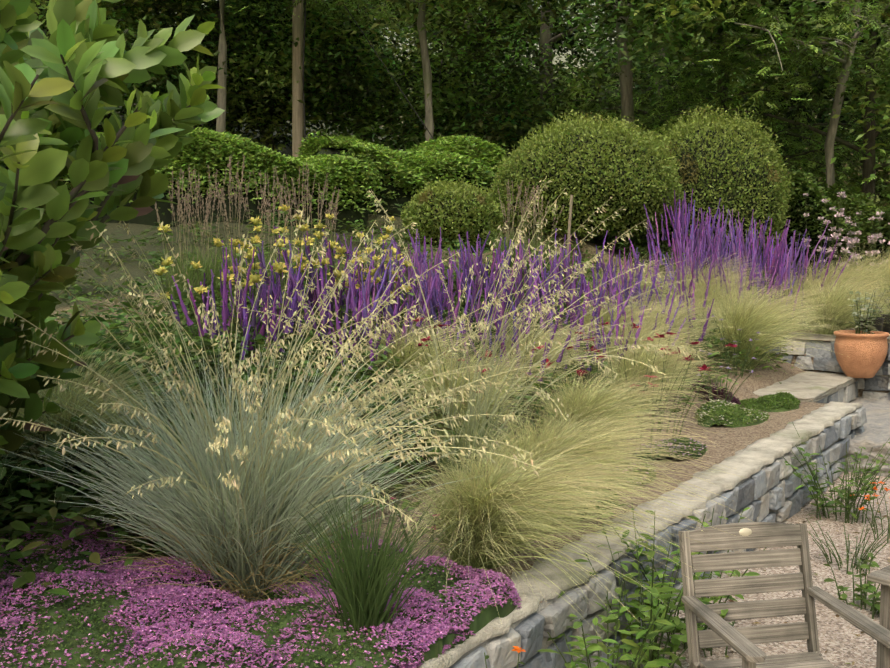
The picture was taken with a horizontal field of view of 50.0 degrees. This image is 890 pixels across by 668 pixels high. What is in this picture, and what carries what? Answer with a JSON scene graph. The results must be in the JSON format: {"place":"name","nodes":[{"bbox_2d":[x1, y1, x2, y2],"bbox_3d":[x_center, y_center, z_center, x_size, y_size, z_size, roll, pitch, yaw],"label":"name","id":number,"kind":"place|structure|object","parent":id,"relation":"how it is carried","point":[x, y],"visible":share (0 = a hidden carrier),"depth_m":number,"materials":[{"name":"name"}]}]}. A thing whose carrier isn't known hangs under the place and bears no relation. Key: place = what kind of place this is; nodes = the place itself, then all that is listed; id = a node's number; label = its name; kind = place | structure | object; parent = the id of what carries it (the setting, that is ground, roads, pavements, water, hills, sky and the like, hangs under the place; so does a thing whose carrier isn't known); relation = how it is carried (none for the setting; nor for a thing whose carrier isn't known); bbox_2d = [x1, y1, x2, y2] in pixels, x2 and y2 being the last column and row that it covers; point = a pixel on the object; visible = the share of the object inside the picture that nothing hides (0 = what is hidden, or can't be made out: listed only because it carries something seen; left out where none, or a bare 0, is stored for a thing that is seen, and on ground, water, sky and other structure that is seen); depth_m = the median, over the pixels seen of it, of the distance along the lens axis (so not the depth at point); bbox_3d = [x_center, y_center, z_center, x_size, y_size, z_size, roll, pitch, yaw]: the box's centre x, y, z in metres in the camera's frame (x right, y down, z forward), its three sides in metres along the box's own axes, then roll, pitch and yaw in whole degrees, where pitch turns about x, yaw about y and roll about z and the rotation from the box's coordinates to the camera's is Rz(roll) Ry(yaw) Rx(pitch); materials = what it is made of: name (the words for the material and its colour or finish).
{"place":"outdoors","nodes":[
{"label":"outdoors","id":0,"kind":"place"},
{"bbox_2d":[0,94,889,667],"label":"terrain","id":1,"kind":"structure","parent":0,"point":[842,644],"depth_m":7.29,"materials":[{"name":"gravel"}]},
{"bbox_2d":[0,379,124,520],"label":"shrub","id":2,"kind":"object","parent":1,"relation":"on","point":[53,436],"visible":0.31,"depth_m":4.34,"materials":[{"name":"green plant"}]},
{"bbox_2d":[0,516,126,581],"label":"thyme mound","id":3,"kind":"object","parent":1,"relation":"on","point":[38,560],"visible":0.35,"depth_m":4.03,"materials":[{"name":"purple plant"}]},
{"bbox_2d":[15,414,155,529],"bbox_3d":[-1.678,0.667,4.541,0.595,0.533,0.627,2,5,23],"label":"shrub","id":4,"kind":"object","parent":1,"relation":"on","point":[49,462],"visible":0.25,"depth_m":4.43,"materials":[{"name":"green plant"}]},
{"bbox_2d":[0,569,201,667],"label":"thyme mound","id":5,"kind":"object","parent":1,"relation":"on","point":[40,628],"visible":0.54,"depth_m":3.40,"materials":[{"name":"pink plant"}]},
{"bbox_2d":[30,0,179,131],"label":"tree","id":6,"kind":"object","parent":1,"relation":"on","point":[41,5],"visible":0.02,"depth_m":18.49,"materials":[{"name":"green plant"}]},
{"bbox_2d":[0,334,218,502],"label":"ornamental grass","id":7,"kind":"object","parent":1,"relation":"on","point":[67,397],"depth_m":4.66,"materials":[{"name":"plant"}]},
{"bbox_2d":[0,0,224,397],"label":"magnolia shrub","id":8,"kind":"object","parent":1,"relation":"on","point":[60,95],"visible":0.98,"depth_m":3.56,"materials":[{"name":"green plant"}]},
{"bbox_2d":[0,282,86,457],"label":"low magnolia branches","id":9,"kind":"object","parent":8,"relation":"attached to","point":[10,439],"visible":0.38,"depth_m":3.96,"materials":[{"name":"green plant"}]},
{"bbox_2d":[44,556,241,602],"bbox_3d":[-1.253,1.055,3.863,1.075,0.252,0.614,-5,7,-44],"label":"thyme mound","id":10,"kind":"object","parent":1,"relation":"on","point":[134,574],"visible":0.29,"depth_m":3.90,"materials":[{"name":"purple plant"}]},
{"bbox_2d":[130,167,216,320],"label":"plume grass","id":11,"kind":"object","parent":1,"relation":"on","point":[193,283],"depth_m":7.99,"materials":[{"name":"plant"}]},
{"bbox_2d":[0,309,360,527],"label":"ornamental grass","id":12,"kind":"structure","parent":1,"relation":"on","point":[24,474],"depth_m":5.75,"materials":[{"name":"green plant"}]},
{"bbox_2d":[139,224,265,374],"bbox_3d":[-1.617,-0.185,6.783,0.851,1.191,0.937,2,5,17],"label":"phlomis","id":13,"kind":"object","parent":1,"relation":"on","point":[160,271],"visible":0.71,"depth_m":6.62,"materials":[{"name":"yellow plant"}]},
{"bbox_2d":[175,163,239,317],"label":"plume grass","id":14,"kind":"object","parent":1,"relation":"on","point":[216,274],"depth_m":8.24,"materials":[{"name":"plant"}]},
{"bbox_2d":[100,586,338,667],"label":"thyme mound","id":15,"kind":"object","parent":1,"relation":"on","point":[227,630],"visible":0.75,"depth_m":3.50,"materials":[{"name":"pink plant"}]},
{"bbox_2d":[118,0,323,131],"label":"tree","id":16,"kind":"object","parent":1,"relation":"on","point":[221,95],"visible":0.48,"depth_m":19.14,"materials":[{"name":"brown plant"}]},
{"bbox_2d":[206,155,280,313],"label":"plume grass","id":17,"kind":"object","parent":1,"relation":"on","point":[240,207],"depth_m":8.31,"materials":[{"name":"plant"}]},
{"bbox_2d":[0,275,488,607],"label":"ornamental grass","id":18,"kind":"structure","parent":1,"relation":"on","point":[28,577],"depth_m":5.79,"materials":[{"name":"green plant"}]},
{"bbox_2d":[35,0,454,149],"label":"tree","id":19,"kind":"object","parent":1,"relation":"on","point":[278,57],"visible":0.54,"depth_m":20.97,"materials":[{"name":"green plant"}]},
{"bbox_2d":[230,168,294,307],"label":"plume grass","id":20,"kind":"object","parent":1,"relation":"on","point":[270,230],"depth_m":8.33,"materials":[{"name":"plant"}]},
{"bbox_2d":[217,216,314,384],"bbox_3d":[-1.366,-0.198,6.785,0.868,1.280,0.821,-2,5,-21],"label":"phlomis","id":21,"kind":"object","parent":1,"relation":"on","point":[254,277],"visible":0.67,"depth_m":6.64,"materials":[{"name":"yellow plant"}]},
{"bbox_2d":[0,208,551,606],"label":"blue oat grass","id":22,"kind":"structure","parent":1,"relation":"on","point":[233,506],"depth_m":3.93,"materials":[{"name":"plant"}]},
{"bbox_2d":[59,126,507,232],"bbox_3d":[-2.594,-2.546,15.661,7.410,1.770,1.783,-2,5,-17],"label":"mixed hedge","id":23,"kind":"object","parent":1,"relation":"on","point":[354,169],"visible":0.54,"depth_m":15.29,"materials":[{"name":"green plant"}]},
{"bbox_2d":[251,204,333,361],"bbox_3d":[-1.236,-0.380,7.459,0.826,1.263,0.906,-3,6,-27],"label":"phlomis","id":24,"kind":"object","parent":1,"relation":"on","point":[284,208],"visible":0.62,"depth_m":7.38,"materials":[{"name":"yellow plant"}]},
{"bbox_2d":[265,162,321,291],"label":"plume grass","id":25,"kind":"object","parent":1,"relation":"on","point":[294,203],"depth_m":8.82,"materials":[{"name":"plant"}]},
{"bbox_2d":[257,576,346,607],"bbox_3d":[-0.581,1.126,4.003,0.472,0.117,0.729,-4,6,-36],"label":"thyme mound","id":26,"kind":"object","parent":1,"relation":"on","point":[310,591],"visible":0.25,"depth_m":4.05,"materials":[{"name":"purple plant"}]},
{"bbox_2d":[9,240,597,481],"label":"ornamental grass","id":27,"kind":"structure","parent":1,"relation":"on","point":[130,336],"depth_m":6.88,"materials":[{"name":"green plant"}]},
{"bbox_2d":[269,221,355,378],"bbox_3d":[-1.014,-0.243,7.175,0.745,1.223,0.858,0,5,2],"label":"phlomis","id":28,"kind":"object","parent":1,"relation":"on","point":[279,268],"visible":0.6,"depth_m":7.22,"materials":[{"name":"yellow plant"}]},
{"bbox_2d":[287,175,344,312],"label":"plume grass","id":29,"kind":"object","parent":1,"relation":"on","point":[334,217],"depth_m":8.80,"materials":[{"name":"plant"}]},
{"bbox_2d":[210,226,441,396],"bbox_3d":[-0.836,-0.199,7.389,1.659,1.317,2.225,0,5,2],"label":"purple salvia","id":30,"kind":"object","parent":1,"relation":"on","point":[273,290],"visible":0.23,"depth_m":7.15,"materials":[{"name":"purple plant"}]},
{"bbox_2d":[294,242,386,361],"bbox_3d":[-0.866,-0.201,7.478,0.753,1.033,1.068,3,6,28],"label":"phlomis","id":31,"kind":"object","parent":1,"relation":"on","point":[357,286],"visible":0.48,"depth_m":7.45,"materials":[{"name":"yellow plant"}]},
{"bbox_2d":[49,202,644,335],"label":"lawn","id":32,"kind":"structure","parent":1,"relation":"on","point":[156,254],"depth_m":11.82,"materials":[{"name":"green plant"}]},
{"bbox_2d":[287,526,410,588],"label":"ornamental grass","id":33,"kind":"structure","parent":1,"relation":"on","point":[329,557],"depth_m":4.45,"materials":[{"name":"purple plant"}]},
{"bbox_2d":[273,597,425,667],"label":"thyme mound","id":34,"kind":"object","parent":1,"relation":"on","point":[331,643],"visible":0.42,"depth_m":3.39,"materials":[{"name":"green plant"}]},
{"bbox_2d":[321,213,400,336],"bbox_3d":[-0.642,-0.382,8.000,0.814,1.250,0.953,0,5,2],"label":"phlomis","id":35,"kind":"object","parent":1,"relation":"on","point":[358,234],"visible":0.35,"depth_m":7.83,"materials":[{"name":"yellow plant"}]},
{"bbox_2d":[292,0,433,156],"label":"trunk","id":36,"kind":"object","parent":1,"relation":"on","point":[298,119],"visible":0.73,"depth_m":19.57,"materials":[{"name":"brown wood"}]},
{"bbox_2d":[103,0,634,150],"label":"tree","id":37,"kind":"object","parent":1,"relation":"on","point":[480,58],"visible":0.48,"depth_m":21.61,"materials":[{"name":"green plant"}]},
{"bbox_2d":[275,475,477,638],"bbox_3d":[-0.250,0.878,3.558,0.772,0.679,0.822,0,5,2],"label":"green grass tuft","id":38,"kind":"object","parent":1,"relation":"on","point":[362,599],"visible":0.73,"depth_m":3.50,"materials":[{"name":"plant"}]},
{"bbox_2d":[343,225,416,374],"bbox_3d":[-0.406,-0.240,7.591,0.654,1.268,0.916,2,6,25],"label":"phlomis","id":39,"kind":"object","parent":1,"relation":"on","point":[387,261],"visible":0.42,"depth_m":7.56,"materials":[{"name":"yellow plant"}]},
{"bbox_2d":[192,0,602,141],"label":"tree","id":40,"kind":"object","parent":1,"relation":"on","point":[427,82],"visible":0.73,"depth_m":19.09,"materials":[{"name":"green plant"}]},
{"bbox_2d":[0,227,815,613],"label":"slope foliage","id":41,"kind":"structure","parent":1,"relation":"on","point":[94,557],"depth_m":6.56,"materials":[{"name":"green plant"}]},
{"bbox_2d":[333,303,511,396],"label":"ornamental grass","id":42,"kind":"object","parent":1,"relation":"on","point":[409,349],"depth_m":6.97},
{"bbox_2d":[393,622,475,667],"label":"thyme mound","id":43,"kind":"object","parent":1,"relation":"on","point":[433,643],"visible":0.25,"depth_m":3.51,"materials":[{"name":"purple plant"}]},
{"bbox_2d":[166,240,719,413],"bbox_3d":[0.742,-0.096,8.379,1.766,1.412,6.468,5,7,44],"label":"purple salvia","id":44,"kind":"object","parent":1,"relation":"on","point":[226,313],"visible":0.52,"depth_m":7.51,"materials":[{"name":"purple plant"}]},
{"bbox_2d":[400,177,504,247],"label":"rounded shrub","id":45,"kind":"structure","parent":1,"relation":"on","point":[453,210],"depth_m":13.00,"materials":[{"name":"green plant"}]},
{"bbox_2d":[386,555,521,656],"bbox_3d":[-0.029,1.341,3.972,0.685,0.720,1.051,2,5,22],"label":"thyme mound","id":46,"kind":"object","parent":1,"relation":"on","point":[431,600],"visible":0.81,"depth_m":3.85,"materials":[{"name":"pink plant"}]},
{"bbox_2d":[311,0,614,131],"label":"tree","id":47,"kind":"object","parent":1,"relation":"on","point":[557,32],"visible":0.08,"depth_m":35.82,"materials":[{"name":"green plant"}]},
{"bbox_2d":[324,0,608,140],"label":"tree","id":48,"kind":"object","parent":1,"relation":"on","point":[414,33],"depth_m":45.16,"materials":[{"name":"green plant"}]},
{"bbox_2d":[247,176,708,484],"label":"ornamental grass","id":49,"kind":"object","parent":1,"relation":"on","point":[471,426],"depth_m":5.67,"materials":[{"name":"plant"}]},
{"bbox_2d":[412,317,554,455],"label":"drumstick flowers","id":50,"kind":"object","parent":1,"relation":"on","point":[539,347],"visible":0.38,"depth_m":6.40,"materials":[{"name":"red plant"}]},
{"bbox_2d":[378,333,607,459],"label":"ornamental grass","id":51,"kind":"object","parent":1,"relation":"on","point":[428,383],"depth_m":6.36,"materials":[{"name":"plant"}]},
{"bbox_2d":[336,227,656,363],"bbox_3d":[0.734,-0.369,9.295,4.451,1.350,1.948,-4,6,-38],"label":"purple salvia","id":52,"kind":"object","parent":1,"relation":"on","point":[466,262],"visible":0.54,"depth_m":9.10,"materials":[{"name":"purple plant"}]},
{"bbox_2d":[484,179,537,276],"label":"plume grass","id":53,"kind":"object","parent":1,"relation":"on","point":[507,241],"depth_m":11.34,"materials":[{"name":"plant"}]},
{"bbox_2d":[514,185,563,280],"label":"plume grass","id":54,"kind":"object","parent":1,"relation":"on","point":[534,238],"depth_m":11.61,"materials":[{"name":"plant"}]},
{"bbox_2d":[280,0,799,158],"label":"tree","id":55,"kind":"object","parent":1,"relation":"on","point":[503,134],"visible":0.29,"depth_m":21.82,"materials":[{"name":"green plant"}]},
{"bbox_2d":[474,310,624,401],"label":"ornamental grass","id":56,"kind":"object","parent":1,"relation":"on","point":[560,340],"depth_m":7.85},
{"bbox_2d":[376,420,734,655],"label":"ornamental grass","id":57,"kind":"object","parent":1,"relation":"on","point":[510,513],"depth_m":4.33,"materials":[{"name":"plant"}]},
{"bbox_2d":[488,109,683,239],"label":"rounded shrub","id":58,"kind":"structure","parent":1,"relation":"on","point":[594,167],"depth_m":13.30,"materials":[{"name":"green plant"}]},
{"bbox_2d":[438,391,748,578],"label":"ornamental grass","id":59,"kind":"object","parent":1,"relation":"on","point":[581,435],"depth_m":5.08,"materials":[{"name":"plant"}]},
{"bbox_2d":[336,0,883,129],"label":"tree","id":60,"kind":"object","parent":1,"relation":"on","point":[672,16],"visible":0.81,"depth_m":16.79,"materials":[{"name":"green plant"}]},
{"bbox_2d":[519,360,720,471],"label":"ornamental grass","id":61,"kind":"object","parent":1,"relation":"on","point":[596,399],"depth_m":6.54,"materials":[{"name":"plant"}]},
{"bbox_2d":[564,285,699,354],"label":"ornamental grass","id":62,"kind":"object","parent":1,"relation":"on","point":[606,315],"depth_m":9.28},
{"bbox_2d":[536,581,728,667],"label":"wall foot weed","id":63,"kind":"object","parent":1,"relation":"on","point":[581,643],"visible":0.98,"depth_m":3.91,"materials":[{"name":"green plant"}]},
{"bbox_2d":[576,250,712,306],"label":"ornamental grass","id":64,"kind":"object","parent":1,"relation":"on","point":[642,282],"depth_m":10.71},
{"bbox_2d":[573,502,718,667],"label":"wall foot weed","id":65,"kind":"object","parent":1,"relation":"on","point":[650,614],"visible":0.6,"depth_m":4.52,"materials":[{"name":"green plant"}]},
{"bbox_2d":[583,309,713,382],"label":"ornamental grass","id":66,"kind":"object","parent":1,"relation":"on","point":[651,331],"depth_m":8.70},
{"bbox_2d":[566,322,736,444],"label":"drumstick flowers","id":67,"kind":"object","parent":1,"relation":"on","point":[579,372],"visible":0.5,"depth_m":7.67,"materials":[{"name":"red plant"}]},
{"bbox_2d":[448,407,866,667],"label":"stone wall","id":68,"kind":"structure","parent":1,"relation":"on","point":[761,493],"depth_m":5.07,"materials":[{"name":"stone"}]},
{"bbox_2d":[398,401,861,667],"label":"wall cap","id":69,"kind":"object","parent":68,"relation":"on","point":[751,459],"visible":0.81,"depth_m":5.27,"materials":[{"name":"stone"}]},
{"bbox_2d":[585,326,750,415],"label":"ornamental grass","id":70,"kind":"object","parent":1,"relation":"on","point":[659,360],"depth_m":8.01,"materials":[{"name":"plant"}]},
{"bbox_2d":[632,437,707,462],"bbox_3d":[1.671,0.840,7.161,0.845,0.140,0.543,-4,7,-41],"label":"mat plant","id":71,"kind":"object","parent":1,"relation":"on","point":[692,447],"visible":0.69,"depth_m":6.99,"materials":[{"name":"green plant"}]},
{"bbox_2d":[611,282,751,356],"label":"ornamental grass","id":72,"kind":"object","parent":1,"relation":"on","point":[676,322],"depth_m":9.76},
{"bbox_2d":[481,1,889,204],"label":"tree","id":73,"kind":"object","parent":1,"relation":"on","point":[733,101],"visible":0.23,"depth_m":20.32,"materials":[{"name":"green plant"}]},
{"bbox_2d":[611,507,766,648],"bbox_3d":[1.293,1.269,4.831,0.748,0.697,0.560,-3,6,-32],"label":"wall foot weed","id":74,"kind":"object","parent":1,"relation":"on","point":[707,600],"visible":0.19,"depth_m":4.87,"materials":[{"name":"green plant"}]},
{"bbox_2d":[633,99,794,261],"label":"rounded shrub","id":75,"kind":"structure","parent":1,"relation":"on","point":[738,169],"depth_m":14.52,"materials":[{"name":"green plant"}]},
{"bbox_2d":[651,249,782,309],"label":"ornamental grass","id":76,"kind":"object","parent":1,"relation":"on","point":[712,276],"depth_m":11.78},
{"bbox_2d":[550,0,889,191],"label":"tree","id":77,"kind":"object","parent":1,"relation":"on","point":[853,35],"visible":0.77,"depth_m":16.68,"materials":[{"name":"green plant"}]},
{"bbox_2d":[556,0,884,159],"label":"tree","id":78,"kind":"object","parent":1,"relation":"on","point":[607,70],"visible":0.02,"depth_m":45.44,"materials":[{"name":"green plant"}]},
{"bbox_2d":[554,1,889,202],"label":"tree","id":79,"kind":"object","parent":1,"relation":"on","point":[652,94],"visible":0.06,"depth_m":28.41,"materials":[{"name":"green plant"}]},
{"bbox_2d":[663,261,791,335],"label":"ornamental grass","id":80,"kind":"object","parent":1,"relation":"on","point":[702,290],"depth_m":11.39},
{"bbox_2d":[570,0,889,182],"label":"tree","id":81,"kind":"object","parent":1,"relation":"on","point":[846,100],"visible":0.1,"depth_m":26.80,"materials":[{"name":"green plant"}]},
{"bbox_2d":[694,399,769,427],"bbox_3d":[2.595,0.704,8.634,0.654,0.169,1.029,2,5,19],"label":"mat plant","id":82,"kind":"object","parent":1,"relation":"on","point":[729,414],"visible":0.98,"depth_m":8.38,"materials":[{"name":"green plant"}]},
{"bbox_2d":[578,1,889,205],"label":"tree","id":83,"kind":"object","parent":1,"relation":"on","point":[871,136],"visible":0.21,"depth_m":19.11,"materials":[{"name":"green plant"}]},
{"bbox_2d":[629,189,850,355],"bbox_3d":[3.880,-0.885,12.724,2.839,2.266,3.424,1,5,13],"label":"purple salvia","id":84,"kind":"object","parent":1,"relation":"on","point":[774,262],"visible":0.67,"depth_m":12.65,"materials":[{"name":"purple plant"}]},
{"bbox_2d":[631,0,889,236],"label":"tree","id":85,"kind":"object","parent":1,"relation":"on","point":[876,195],"visible":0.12,"depth_m":18.71,"materials":[{"name":"green plant"}]},
{"bbox_2d":[740,392,800,411],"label":"mat plant","id":86,"kind":"object","parent":1,"relation":"on","point":[781,402],"visible":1,"depth_m":9.24,"materials":[{"name":"green plant"}]},
{"bbox_2d":[688,269,859,375],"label":"ornamental grass","id":87,"kind":"object","parent":1,"relation":"on","point":[765,322],"depth_m":10.58,"materials":[{"name":"plant"}]},
{"bbox_2d":[678,522,889,667],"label":"teak armchair","id":88,"kind":"object","parent":1,"relation":"on","point":[740,641],"visible":1,"depth_m":3.84,"materials":[{"name":"wood"}]},
{"bbox_2d":[755,264,856,321],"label":"ornamental grass","id":89,"kind":"object","parent":1,"relation":"on","point":[801,288],"depth_m":12.63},
{"bbox_2d":[797,191,851,275],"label":"pink flowers","id":90,"kind":"object","parent":1,"relation":"on","point":[837,215],"visible":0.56,"depth_m":15.48,"materials":[{"name":"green plant"}]},
{"bbox_2d":[764,338,889,399],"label":"wall return stones","id":91,"kind":"object","parent":1,"relation":"on","point":[824,360],"depth_m":11.62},
{"bbox_2d":[772,0,889,207],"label":"tree","id":92,"kind":"object","parent":1,"relation":"on","point":[880,83],"visible":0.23,"depth_m":17.04,"materials":[{"name":"green plant"}]},
{"bbox_2d":[774,170,889,277],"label":"hedge shrubs","id":93,"kind":"object","parent":1,"relation":"on","point":[813,205],"visible":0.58,"depth_m":16.33,"materials":[{"name":"green plant"}]},
{"bbox_2d":[783,422,889,523],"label":"plant","id":94,"kind":"object","parent":1,"relation":"on","point":[846,491],"visible":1,"depth_m":7.21,"materials":[{"name":"green plant"}]},
{"bbox_2d":[817,381,857,402],"bbox_3d":[4.267,0.867,10.610,0.190,0.502,2.658,3,6,35],"label":"stone step riser","id":95,"kind":"object","parent":1,"relation":"on","point":[847,394],"visible":0.15,"depth_m":10.91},
{"bbox_2d":[753,371,858,401],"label":"stone slab","id":96,"kind":"structure","parent":95,"relation":"on","point":[814,386],"depth_m":10.51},
{"bbox_2d":[786,246,889,315],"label":"ornamental grass","id":97,"kind":"object","parent":1,"relation":"on","point":[829,274],"depth_m":12.65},
{"bbox_2d":[788,262,889,338],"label":"ornamental grass","id":98,"kind":"object","parent":1,"relation":"on","point":[843,318],"depth_m":11.65,"materials":[{"name":"plant"}]},
{"bbox_2d":[806,518,889,573],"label":"plant","id":99,"kind":"object","parent":1,"relation":"on","point":[862,557],"visible":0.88,"depth_m":6.12,"materials":[{"name":"green plant"}]},
{"bbox_2d":[823,548,880,618],"bbox_3d":[2.451,1.435,5.350,0.483,0.277,0.450,-4,6,-36],"label":"plant","id":100,"kind":"object","parent":1,"relation":"on","point":[864,589],"visible":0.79,"depth_m":5.42,"materials":[{"name":"green plant"}]},
{"bbox_2d":[816,236,889,327],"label":"ornamental grass","id":101,"kind":"object","parent":1,"relation":"on","point":[872,268],"depth_m":12.78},
{"bbox_2d":[834,208,884,272],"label":"flowers","id":102,"kind":"object","parent":1,"relation":"on","point":[850,247],"visible":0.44,"depth_m":15.59,"materials":[{"name":"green plant"}]},
{"bbox_2d":[842,397,889,476],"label":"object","id":103,"kind":"structure","parent":1,"relation":"on","point":[875,434],"depth_m":8.94,"materials":[{"name":"stone"}]},
{"bbox_2d":[867,565,889,630],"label":"teak table","id":104,"kind":"object","parent":1,"relation":"on","point":[881,576],"visible":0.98,"depth_m":3.80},
{"bbox_2d":[124,0,889,205],"label":"sky","id":105,"kind":"structure","parent":0,"point":[562,59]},
{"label":"step landing","id":106,"kind":"object","parent":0,"visible":0},
{"bbox_2d":[834,330,889,377],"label":"terracotta pot","id":107,"kind":"object","parent":106,"relation":"on","point":[866,353],"visible":0.98,"depth_m":11.01,"materials":[{"name":"ceramic"}]},
{"bbox_2d":[847,289,882,333],"bbox_3d":[4.891,-0.232,11.190,0.361,0.587,0.425,0,5,2],"label":"potted silver plant","id":108,"kind":"object","parent":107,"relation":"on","point":[865,330],"visible":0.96,"depth_m":11.11,"materials":[{"name":"green plant"}]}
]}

